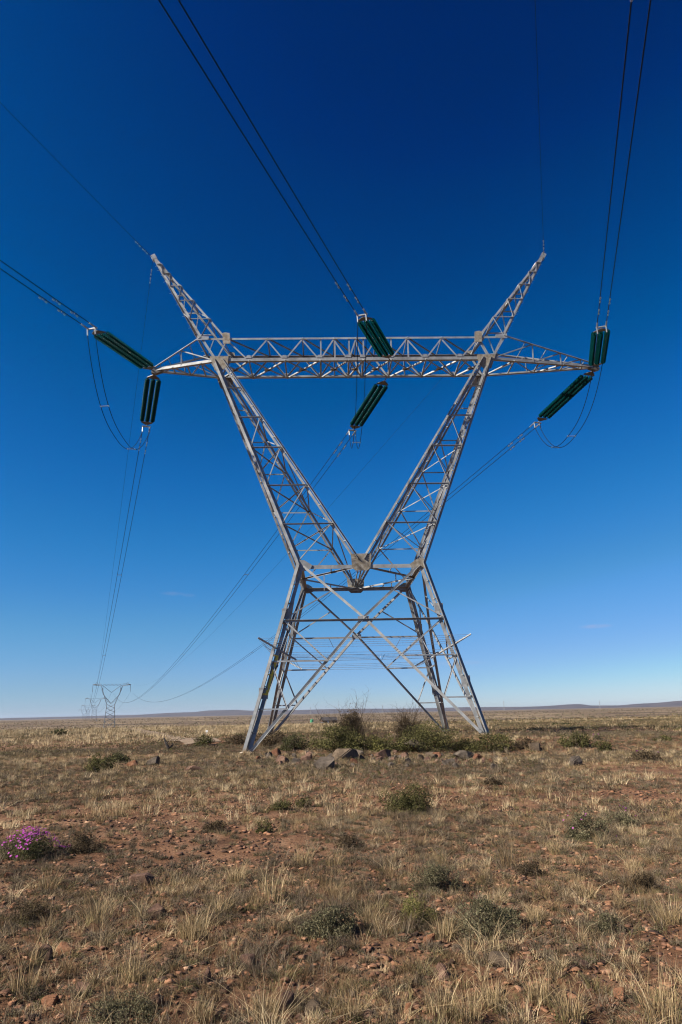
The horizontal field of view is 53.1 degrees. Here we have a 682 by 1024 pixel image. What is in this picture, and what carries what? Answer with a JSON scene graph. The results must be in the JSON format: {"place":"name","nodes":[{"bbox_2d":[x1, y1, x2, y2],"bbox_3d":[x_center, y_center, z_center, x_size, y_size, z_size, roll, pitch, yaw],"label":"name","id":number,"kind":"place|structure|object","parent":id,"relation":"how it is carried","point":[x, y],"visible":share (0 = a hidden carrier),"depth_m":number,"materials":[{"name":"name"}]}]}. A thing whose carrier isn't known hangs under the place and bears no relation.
{"place":"outdoors","nodes":[
{"label":"outdoors","id":0,"kind":"place"},
{"bbox_2d":[128,728,219,743],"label":"dirt track","id":1,"kind":"structure","parent":0,"point":[188,740],"depth_m":43.29,"materials":[{"name":"soil"}]},
{"bbox_2d":[0,706,681,1023],"bbox_3d":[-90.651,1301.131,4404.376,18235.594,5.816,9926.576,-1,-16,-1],"label":"ground","id":2,"kind":"structure","parent":0,"point":[253,835],"depth_m":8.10,"materials":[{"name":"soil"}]},
{"bbox_2d":[1,886,57,924],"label":"shrub","id":3,"kind":"object","parent":2,"relation":"on","point":[25,909],"visible":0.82,"depth_m":5.70,"materials":[{"name":"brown plant"}]},
{"bbox_2d":[0,825,70,860],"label":"flowering shrub","id":4,"kind":"object","parent":2,"relation":"on","point":[32,846],"visible":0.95,"depth_m":8.35,"materials":[{"name":"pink plant"}]},
{"bbox_2d":[37,944,52,959],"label":"rock","id":5,"kind":"object","parent":2,"relation":"on","point":[48,947],"visible":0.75,"depth_m":4.71,"materials":[{"name":"stone"}]},
{"bbox_2d":[41,993,58,1007],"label":"rock","id":6,"kind":"object","parent":2,"relation":"on","point":[49,999],"visible":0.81,"depth_m":4.00,"materials":[{"name":"stone"}]},
{"bbox_2d":[49,728,69,734],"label":"shrub","id":7,"kind":"object","parent":2,"relation":"on","point":[57,730],"visible":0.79,"depth_m":68.87,"materials":[{"name":"green plant"}]},
{"bbox_2d":[55,941,76,954],"bbox_3d":[-1.966,3.135,4.888,0.147,0.093,0.090,-5,-17,12],"label":"rock","id":8,"kind":"object","parent":2,"relation":"on","point":[64,946],"visible":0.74,"depth_m":4.87,"materials":[{"name":"stone"}]},
{"bbox_2d":[75,981,90,994],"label":"rock","id":9,"kind":"object","parent":2,"relation":"on","point":[79,984],"visible":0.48,"depth_m":4.12,"materials":[{"name":"stone"}]},
{"bbox_2d":[59,823,110,854],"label":"shrub","id":10,"kind":"object","parent":2,"relation":"on","point":[85,842],"visible":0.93,"depth_m":8.68,"materials":[{"name":"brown plant"}]},
{"bbox_2d":[84,750,116,772],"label":"shrub","id":11,"kind":"object","parent":2,"relation":"on","point":[97,763],"visible":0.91,"depth_m":21.00,"materials":[{"name":"green plant"}]},
{"bbox_2d":[92,682,130,727],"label":"suspension tower","id":12,"kind":"structure","parent":2,"relation":"on","point":[109,702],"depth_m":434.60,"materials":[{"name":"metal"}]},
{"bbox_2d":[101,748,132,761],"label":"shrub","id":13,"kind":"object","parent":2,"relation":"on","point":[118,756],"visible":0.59,"depth_m":25.21,"materials":[{"name":"green plant"}]},
{"bbox_2d":[69,984,167,1023],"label":"shrub","id":14,"kind":"object","parent":2,"relation":"on","point":[110,1004],"visible":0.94,"depth_m":3.80,"materials":[{"name":"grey plant"}]},
{"bbox_2d":[128,872,154,885],"bbox_3d":[-1.997,3.708,6.844,0.248,0.152,0.209,9,-19,-30],"label":"rock","id":15,"kind":"object","parent":2,"relation":"on","point":[147,876],"visible":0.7,"depth_m":6.79,"materials":[{"name":"stone"}]},
{"bbox_2d":[146,756,159,764],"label":"rock","id":16,"kind":"object","parent":2,"relation":"on","point":[153,760],"visible":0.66,"depth_m":23.05,"materials":[{"name":"stone"}]},
{"bbox_2d":[149,994,163,1006],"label":"rock","id":17,"kind":"object","parent":2,"relation":"on","point":[158,997],"visible":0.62,"depth_m":3.90,"materials":[{"name":"stone"}]},
{"bbox_2d":[147,903,165,917],"bbox_3d":[-1.523,3.312,5.646,0.171,0.137,0.114,5,-17,-19],"label":"rock","id":18,"kind":"object","parent":2,"relation":"on","point":[155,906],"visible":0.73,"depth_m":5.62,"materials":[{"name":"stone"}]},
{"bbox_2d":[191,734,214,746],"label":"shrub","id":19,"kind":"object","parent":2,"relation":"on","point":[198,741],"visible":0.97,"depth_m":35.14,"materials":[{"name":"green plant"}]},
{"bbox_2d":[203,967,211,984],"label":"rock","id":20,"kind":"object","parent":2,"relation":"on","point":[208,973],"visible":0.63,"depth_m":4.28,"materials":[{"name":"stone"}]},
{"bbox_2d":[200,819,231,831],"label":"shrub","id":21,"kind":"object","parent":2,"relation":"on","point":[215,823],"visible":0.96,"depth_m":9.88,"materials":[{"name":"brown plant"}]},
{"bbox_2d":[221,733,245,743],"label":"shrub","id":22,"kind":"object","parent":2,"relation":"on","point":[238,738],"visible":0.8,"depth_m":35.39,"materials":[{"name":"green plant"}]},
{"bbox_2d":[240,953,254,966],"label":"rock","id":23,"kind":"object","parent":2,"relation":"on","point":[251,956],"visible":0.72,"depth_m":4.58,"materials":[{"name":"stone"}]},
{"bbox_2d":[249,818,276,833],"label":"shrub","id":24,"kind":"object","parent":2,"relation":"on","point":[264,828],"visible":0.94,"depth_m":9.75,"materials":[{"name":"green plant"}]},
{"bbox_2d":[255,728,288,745],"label":"shrub","id":25,"kind":"object","parent":2,"relation":"on","point":[270,739],"visible":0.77,"depth_m":32.36,"materials":[{"name":"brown plant"}]},
{"bbox_2d":[262,799,298,810],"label":"shrub","id":26,"kind":"object","parent":2,"relation":"on","point":[279,804],"visible":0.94,"depth_m":11.96,"materials":[{"name":"green plant"}]},
{"bbox_2d":[277,991,293,1011],"bbox_3d":[-0.313,2.815,3.906,0.104,0.132,0.079,12,-21,-37],"label":"rock","id":27,"kind":"object","parent":2,"relation":"on","point":[289,997],"visible":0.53,"depth_m":3.88,"materials":[{"name":"stone"}]},
{"bbox_2d":[274,732,309,750],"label":"shrub","id":28,"kind":"object","parent":2,"relation":"on","point":[290,740],"visible":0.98,"depth_m":27.31,"materials":[{"name":"green plant"}]},
{"bbox_2d":[295,796,315,807],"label":"shrub","id":29,"kind":"object","parent":2,"relation":"on","point":[302,803],"visible":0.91,"depth_m":12.30,"materials":[{"name":"green plant"}]},
{"bbox_2d":[304,999,321,1015],"bbox_3d":[-0.158,2.764,3.800,0.105,0.098,0.089,-1,-16,0],"label":"rock","id":30,"kind":"object","parent":2,"relation":"on","point":[309,1004],"visible":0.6,"depth_m":3.77,"materials":[{"name":"stone"}]},
{"bbox_2d":[314,757,334,769],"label":"rock","id":31,"kind":"object","parent":2,"relation":"on","point":[327,762],"visible":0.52,"depth_m":20.37,"materials":[{"name":"stone"}]},
{"bbox_2d":[290,890,361,939],"bbox_3d":[-0.106,3.026,5.139,0.533,0.264,0.484,-4,-17,10],"label":"shrub","id":32,"kind":"object","parent":2,"relation":"on","point":[332,918],"visible":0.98,"depth_m":5.06,"materials":[{"name":"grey plant"}]},
{"bbox_2d":[305,719,369,750],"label":"shrub","id":33,"kind":"object","parent":2,"relation":"on","point":[328,740],"visible":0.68,"depth_m":26.87,"materials":[{"name":"green plant"}]},
{"bbox_2d":[0,806,679,1023],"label":"plant litter","id":34,"kind":"object","parent":2,"relation":"on","point":[323,902],"visible":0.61,"depth_m":5.26,"materials":[{"name":"plant"}]},
{"bbox_2d":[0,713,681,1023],"bbox_3d":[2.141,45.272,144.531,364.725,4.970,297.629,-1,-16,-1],"label":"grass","id":35,"kind":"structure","parent":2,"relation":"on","point":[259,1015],"depth_m":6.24,"materials":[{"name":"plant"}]},
{"bbox_2d":[0,708,681,1023],"bbox_3d":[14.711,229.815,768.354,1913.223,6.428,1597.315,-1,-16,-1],"label":"scrub","id":36,"kind":"object","parent":2,"relation":"on","point":[404,767],"visible":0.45,"depth_m":9.62,"materials":[{"name":"brown plant"}]},
{"bbox_2d":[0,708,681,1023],"bbox_3d":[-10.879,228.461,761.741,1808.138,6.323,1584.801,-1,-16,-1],"label":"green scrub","id":37,"kind":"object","parent":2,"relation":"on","point":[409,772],"visible":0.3,"depth_m":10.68,"materials":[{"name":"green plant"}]},
{"bbox_2d":[332,748,359,759],"bbox_3d":[0.182,8.621,24.069,0.846,0.560,1.234,-8,-18,23],"label":"rock","id":38,"kind":"object","parent":2,"relation":"on","point":[346,752],"visible":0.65,"depth_m":23.79,"materials":[{"name":"stone"}]},
{"bbox_2d":[334,827,362,848],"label":"shrub","id":39,"kind":"object","parent":2,"relation":"on","point":[346,840],"visible":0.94,"depth_m":8.49,"materials":[{"name":"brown plant"}]},
{"bbox_2d":[312,687,392,741],"bbox_3d":[0.402,8.630,29.090,3.733,2.434,3.717,-6,-17,15],"label":"shrub","id":40,"kind":"object","parent":2,"relation":"on","point":[351,719],"visible":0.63,"depth_m":28.64,"materials":[{"name":"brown plant"}]},
{"bbox_2d":[335,727,385,750],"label":"shrub","id":41,"kind":"object","parent":2,"relation":"on","point":[357,739],"visible":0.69,"depth_m":26.58,"materials":[{"name":"green plant"}]},
{"bbox_2d":[363,1008,374,1020],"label":"rock","id":42,"kind":"object","parent":2,"relation":"on","point":[367,1013],"visible":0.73,"depth_m":3.69,"materials":[{"name":"stone"}]},
{"bbox_2d":[151,252,599,752],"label":"transmission tower","id":43,"kind":"structure","parent":2,"relation":"on","point":[363,562],"depth_m":40.22,"materials":[{"name":"metal"}]},
{"bbox_2d":[0,102,151,256],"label":"power cable","id":44,"kind":"object","parent":43,"relation":"attached to","point":[86,190],"visible":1,"depth_m":36.71,"materials":[{"name":"metal"}]},
{"bbox_2d":[81,322,154,370],"bbox_3d":[-12.002,-8.800,37.533,0.976,1.205,6.905,-5,-17,13],"label":"insulator set","id":45,"kind":"object","parent":43,"relation":"attached to","point":[111,341],"visible":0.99,"depth_m":37.30,"materials":[{"name":"green glass"}]},
{"bbox_2d":[0,268,80,323],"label":"power cable","id":46,"kind":"object","parent":45,"relation":"attached to","point":[46,301],"visible":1,"depth_m":31.57,"materials":[{"name":"metal"}]},
{"bbox_2d":[0,260,88,322],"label":"power cable","id":47,"kind":"object","parent":45,"relation":"attached to","point":[54,299],"visible":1,"depth_m":31.40,"materials":[{"name":"metal"}]},
{"bbox_2d":[87,335,141,449],"bbox_3d":[-12.920,-5.823,40.052,0.514,3.119,12.021,0,-16,-3],"label":"jumper cable","id":48,"kind":"object","parent":45,"relation":"hanging from","point":[107,405],"visible":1,"depth_m":36.84,"materials":[{"name":"metal"}]},
{"bbox_2d":[95,334,149,449],"bbox_3d":[-12.703,-5.825,40.063,0.034,3.119,12.276,0,-16,-3],"label":"jumper cable","id":49,"kind":"object","parent":45,"relation":"hanging from","point":[106,397],"visible":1,"depth_m":36.33,"materials":[{"name":"metal"}]},
{"bbox_2d":[99,261,152,667],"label":"power cable","id":50,"kind":"object","parent":43,"relation":"attached to","point":[133,410],"visible":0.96,"depth_m":57.57,"materials":[{"name":"metal"}]},
{"bbox_2d":[140,375,160,431],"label":"insulator set","id":51,"kind":"object","parent":43,"relation":"attached to","point":[147,418],"visible":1,"depth_m":43.46,"materials":[{"name":"green glass"}]},
{"bbox_2d":[90,435,141,696],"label":"power cable","id":52,"kind":"object","parent":51,"relation":"attached to","point":[122,544],"visible":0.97,"depth_m":64.39,"materials":[{"name":"metal"}]},
{"bbox_2d":[91,433,148,702],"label":"power cable","id":53,"kind":"object","parent":51,"relation":"attached to","point":[127,544],"visible":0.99,"depth_m":63.99,"materials":[{"name":"metal"}]},
{"bbox_2d":[153,260,543,681],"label":"power cable","id":54,"kind":"object","parent":43,"relation":"attached to","point":[376,453],"visible":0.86,"depth_m":67.19,"materials":[{"name":"metal"}]},
{"bbox_2d":[346,378,387,435],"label":"insulator set","id":55,"kind":"object","parent":43,"relation":"attached to","point":[379,391],"visible":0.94,"depth_m":44.86,"materials":[{"name":"green glass"}]},
{"bbox_2d":[115,437,344,702],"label":"power cable","id":56,"kind":"object","parent":55,"relation":"attached to","point":[267,543],"visible":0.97,"depth_m":67.35,"materials":[{"name":"metal"}]},
{"bbox_2d":[124,436,351,702],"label":"power cable","id":57,"kind":"object","parent":55,"relation":"attached to","point":[269,546],"visible":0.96,"depth_m":69.21,"materials":[{"name":"metal"}]},
{"bbox_2d":[354,308,393,359],"bbox_3d":[1.878,-9.321,36.871,0.976,1.205,6.905,-6,-17,16],"label":"insulator set","id":58,"kind":"object","parent":43,"relation":"attached to","point":[375,342],"visible":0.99,"depth_m":36.62,"materials":[{"name":"green glass"}]},
{"bbox_2d":[158,0,354,310],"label":"power cable","id":59,"kind":"object","parent":58,"relation":"attached to","point":[344,296],"visible":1,"depth_m":21.48,"materials":[{"name":"metal"}]},
{"bbox_2d":[178,0,362,307],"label":"power cable","id":60,"kind":"object","parent":58,"relation":"attached to","point":[347,284],"visible":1,"depth_m":21.31,"materials":[{"name":"metal"}]},
{"bbox_2d":[349,322,360,448],"bbox_3d":[0.954,-6.081,40.465,0.508,3.020,14.129,-1,-16,-1],"label":"jumper cable","id":61,"kind":"object","parent":58,"relation":"hanging from","point":[356,388],"visible":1,"depth_m":36.34,"materials":[{"name":"metal"}]},
{"bbox_2d":[355,321,366,448],"bbox_3d":[1.167,-6.084,40.469,0.034,3.020,14.406,-1,-16,-1],"label":"jumper cable","id":62,"kind":"object","parent":58,"relation":"hanging from","point":[364,387],"visible":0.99,"depth_m":36.29,"materials":[{"name":"metal"}]},
{"bbox_2d":[535,4,543,252],"bbox_3d":[4.074,-22.331,15.665,0.084,4.103,60.002,-6,-17,16],"label":"power cable","id":63,"kind":"object","parent":43,"relation":"attached to","point":[539,122],"visible":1,"depth_m":32.62,"materials":[{"name":"metal"}]},
{"bbox_2d":[530,371,594,427],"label":"insulator set","id":64,"kind":"object","parent":43,"relation":"attached to","point":[565,396],"visible":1,"depth_m":44.17,"materials":[{"name":"green glass"}]},
{"bbox_2d":[137,427,529,701],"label":"power cable","id":65,"kind":"object","parent":64,"relation":"attached to","point":[404,531],"visible":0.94,"depth_m":59.57,"materials":[{"name":"metal"}]},
{"bbox_2d":[144,428,534,701],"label":"power cable","id":66,"kind":"object","parent":64,"relation":"attached to","point":[523,438],"visible":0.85,"depth_m":62.46,"materials":[{"name":"metal"}]},
{"bbox_2d":[588,322,609,367],"bbox_3d":[14.469,-9.122,38.258,0.976,1.205,6.905,-6,-17,17],"label":"insulator set","id":67,"kind":"object","parent":43,"relation":"attached to","point":[598,354],"visible":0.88,"depth_m":37.91,"materials":[{"name":"green glass"}]},
{"bbox_2d":[535,334,597,447],"bbox_3d":[13.575,-6.044,40.741,0.508,3.332,11.857,-1,-16,-1],"label":"jumper cable","id":68,"kind":"object","parent":67,"relation":"hanging from","point":[584,404],"visible":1,"depth_m":37.74,"materials":[{"name":"metal"}]},
{"bbox_2d":[540,332,606,447],"bbox_3d":[13.790,-6.054,40.745,0.034,3.319,12.145,-1,-16,-1],"label":"jumper cable","id":69,"kind":"object","parent":67,"relation":"hanging from","point":[593,401],"visible":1,"depth_m":37.45,"materials":[{"name":"metal"}]},
{"bbox_2d":[597,0,632,322],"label":"power cable","id":70,"kind":"object","parent":67,"relation":"attached to","point":[631,1],"visible":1,"depth_m":21.41,"materials":[{"name":"metal"}]},
{"bbox_2d":[606,0,650,321],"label":"power cable","id":71,"kind":"object","parent":67,"relation":"attached to","point":[630,145],"visible":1,"depth_m":21.50,"materials":[{"name":"metal"}]},
{"bbox_2d":[365,727,395,752],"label":"shrub","id":72,"kind":"object","parent":2,"relation":"on","point":[378,742],"visible":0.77,"depth_m":26.50,"materials":[{"name":"green plant"}]},
{"bbox_2d":[375,749,390,758],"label":"rock","id":73,"kind":"object","parent":2,"relation":"on","point":[382,753],"visible":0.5,"depth_m":23.96,"materials":[{"name":"stone"}]},
{"bbox_2d":[379,734,417,752],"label":"shrub","id":74,"kind":"object","parent":2,"relation":"on","point":[390,748],"visible":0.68,"depth_m":26.24,"materials":[{"name":"green plant"}]},
{"bbox_2d":[378,702,428,740],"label":"shrub","id":75,"kind":"object","parent":2,"relation":"on","point":[404,723],"visible":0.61,"depth_m":29.53,"materials":[{"name":"brown plant"}]},
{"bbox_2d":[403,1002,414,1014],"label":"rock","id":76,"kind":"object","parent":2,"relation":"on","point":[408,1006],"visible":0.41,"depth_m":3.77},
{"bbox_2d":[374,775,448,813],"bbox_3d":[1.158,4.696,11.379,1.350,0.586,1.076,-1,-16,-1],"label":"shrub","id":77,"kind":"object","parent":2,"relation":"on","point":[406,801],"visible":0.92,"depth_m":11.27,"materials":[{"name":"green plant"}]},
{"bbox_2d":[404,739,425,750],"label":"rock","id":78,"kind":"object","parent":2,"relation":"on","point":[415,748],"visible":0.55,"depth_m":26.20,"materials":[{"name":"stone"}]},
{"bbox_2d":[392,889,443,932],"bbox_3d":[0.584,3.136,5.425,0.440,0.282,0.713,-9,-18,25],"label":"shrub","id":79,"kind":"object","parent":2,"relation":"on","point":[408,909],"visible":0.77,"depth_m":5.39,"materials":[{"name":"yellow plant"}]},
{"bbox_2d":[384,716,463,751],"bbox_3d":[3.248,8.683,26.779,3.691,1.304,3.293,-14,-21,37],"label":"shrub","id":80,"kind":"object","parent":2,"relation":"on","point":[429,737],"visible":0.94,"depth_m":26.36,"materials":[{"name":"green plant"}]},
{"bbox_2d":[422,933,434,944],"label":"rock","id":81,"kind":"object","parent":2,"relation":"on","point":[430,936],"visible":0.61,"depth_m":4.88,"materials":[{"name":"stone"}]},
{"bbox_2d":[407,851,468,893],"bbox_3d":[0.858,3.382,6.472,0.580,0.405,0.615,13,-21,-39],"label":"shrub","id":82,"kind":"object","parent":2,"relation":"on","point":[433,876],"visible":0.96,"depth_m":6.40,"materials":[{"name":"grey plant"}]},
{"bbox_2d":[433,963,448,981],"bbox_3d":[0.629,2.906,4.295,0.088,0.108,0.120,1,-16,-6],"label":"rock","id":83,"kind":"object","parent":2,"relation":"on","point":[441,969],"visible":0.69,"depth_m":4.28,"materials":[{"name":"stone"}]},
{"bbox_2d":[453,750,473,758],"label":"rock","id":84,"kind":"object","parent":2,"relation":"on","point":[461,753],"visible":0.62,"depth_m":23.18,"materials":[{"name":"stone"}]},
{"bbox_2d":[449,733,481,751],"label":"shrub","id":85,"kind":"object","parent":2,"relation":"on","point":[463,743],"visible":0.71,"depth_m":26.33,"materials":[{"name":"green plant"}]},
{"bbox_2d":[436,891,526,940],"bbox_3d":[1.062,3.013,5.156,0.691,0.299,0.600,-1,-16,-1],"label":"shrub","id":86,"kind":"object","parent":2,"relation":"on","point":[484,912],"visible":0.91,"depth_m":5.08,"materials":[{"name":"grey plant"}]},
{"bbox_2d":[465,731,520,751],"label":"shrub","id":87,"kind":"object","parent":2,"relation":"on","point":[486,738],"visible":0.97,"depth_m":25.92,"materials":[{"name":"green plant"}]},
{"bbox_2d":[481,776,506,785],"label":"shrub","id":88,"kind":"object","parent":2,"relation":"on","point":[493,780],"visible":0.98,"depth_m":14.89,"materials":[{"name":"green plant"}]},
{"bbox_2d":[488,951,510,967],"bbox_3d":[1.026,2.925,4.442,0.161,0.109,0.134,1,-17,-9],"label":"rock","id":89,"kind":"object","parent":2,"relation":"on","point":[500,959],"visible":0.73,"depth_m":4.41,"materials":[{"name":"stone"}]},
{"bbox_2d":[510,960,520,972],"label":"rock","id":90,"kind":"object","parent":2,"relation":"on","point":[514,963],"visible":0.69,"depth_m":4.34,"materials":[{"name":"stone"}]},
{"bbox_2d":[514,737,534,749],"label":"shrub","id":91,"kind":"object","parent":2,"relation":"on","point":[521,746],"visible":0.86,"depth_m":26.25,"materials":[{"name":"green plant"}]},
{"bbox_2d":[506,853,552,878],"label":"shrub","id":92,"kind":"object","parent":2,"relation":"on","point":[526,869],"visible":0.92,"depth_m":6.82,"materials":[{"name":"green plant"}]},
{"bbox_2d":[527,742,540,750],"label":"rock","id":93,"kind":"object","parent":2,"relation":"on","point":[534,746],"visible":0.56,"depth_m":25.86,"materials":[{"name":"stone"}]},
{"bbox_2d":[557,728,593,747],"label":"shrub","id":94,"kind":"object","parent":2,"relation":"on","point":[576,740],"visible":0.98,"depth_m":26.63,"materials":[{"name":"green plant"}]},
{"bbox_2d":[568,755,582,765],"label":"rock","id":95,"kind":"object","parent":2,"relation":"on","point":[576,759],"visible":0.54,"depth_m":19.93,"materials":[{"name":"stone"}]},
{"bbox_2d":[554,806,623,841],"bbox_3d":[3.208,3.993,8.763,0.940,0.463,0.664,-1,-16,-1],"label":"flowering shrub","id":96,"kind":"object","parent":2,"relation":"on","point":[583,831],"visible":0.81,"depth_m":8.77,"materials":[{"name":"green plant"}]},
{"bbox_2d":[572,910,625,940],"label":"shrub","id":97,"kind":"object","parent":2,"relation":"on","point":[605,922],"visible":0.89,"depth_m":5.11,"materials":[{"name":"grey plant"}]},
{"bbox_2d":[589,739,620,751],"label":"shrub","id":98,"kind":"object","parent":2,"relation":"on","point":[605,746],"visible":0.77,"depth_m":25.48,"materials":[{"name":"green plant"}]},
{"bbox_2d":[613,986,624,1000],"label":"rock","id":99,"kind":"object","parent":2,"relation":"on","point":[619,989],"visible":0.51,"depth_m":3.93,"materials":[{"name":"stone"}]},
{"bbox_2d":[599,801,640,827],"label":"flowering shrub","id":100,"kind":"object","parent":2,"relation":"on","point":[623,819],"visible":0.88,"depth_m":9.64,"materials":[{"name":"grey plant"}]},
{"bbox_2d":[616,868,662,892],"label":"shrub","id":101,"kind":"object","parent":2,"relation":"on","point":[637,879],"visible":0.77,"depth_m":6.25,"materials":[{"name":"green plant"}]},
{"bbox_2d":[625,747,669,760],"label":"shrub","id":102,"kind":"object","parent":2,"relation":"on","point":[642,755],"visible":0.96,"depth_m":20.87,"materials":[{"name":"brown plant"}]},
{"bbox_2d":[650,732,673,740],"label":"shrub","id":103,"kind":"object","parent":2,"relation":"on","point":[660,737],"visible":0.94,"depth_m":27.80,"materials":[{"name":"green plant"}]},
{"bbox_2d":[0,733,681,1023],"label":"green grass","id":104,"kind":"structure","parent":0,"point":[347,979],"depth_m":5.63,"materials":[{"name":"plant"}]},
{"bbox_2d":[0,701,681,719],"bbox_3d":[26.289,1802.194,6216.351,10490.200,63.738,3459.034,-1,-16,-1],"label":"hills","id":105,"kind":"structure","parent":0,"point":[319,711],"depth_m":6248.90,"materials":[{"name":"grey"}]},
{"bbox_2d":[0,0,681,717],"label":"sky","id":106,"kind":"structure","parent":0,"point":[406,132],"materials":[{"name":"blue"}]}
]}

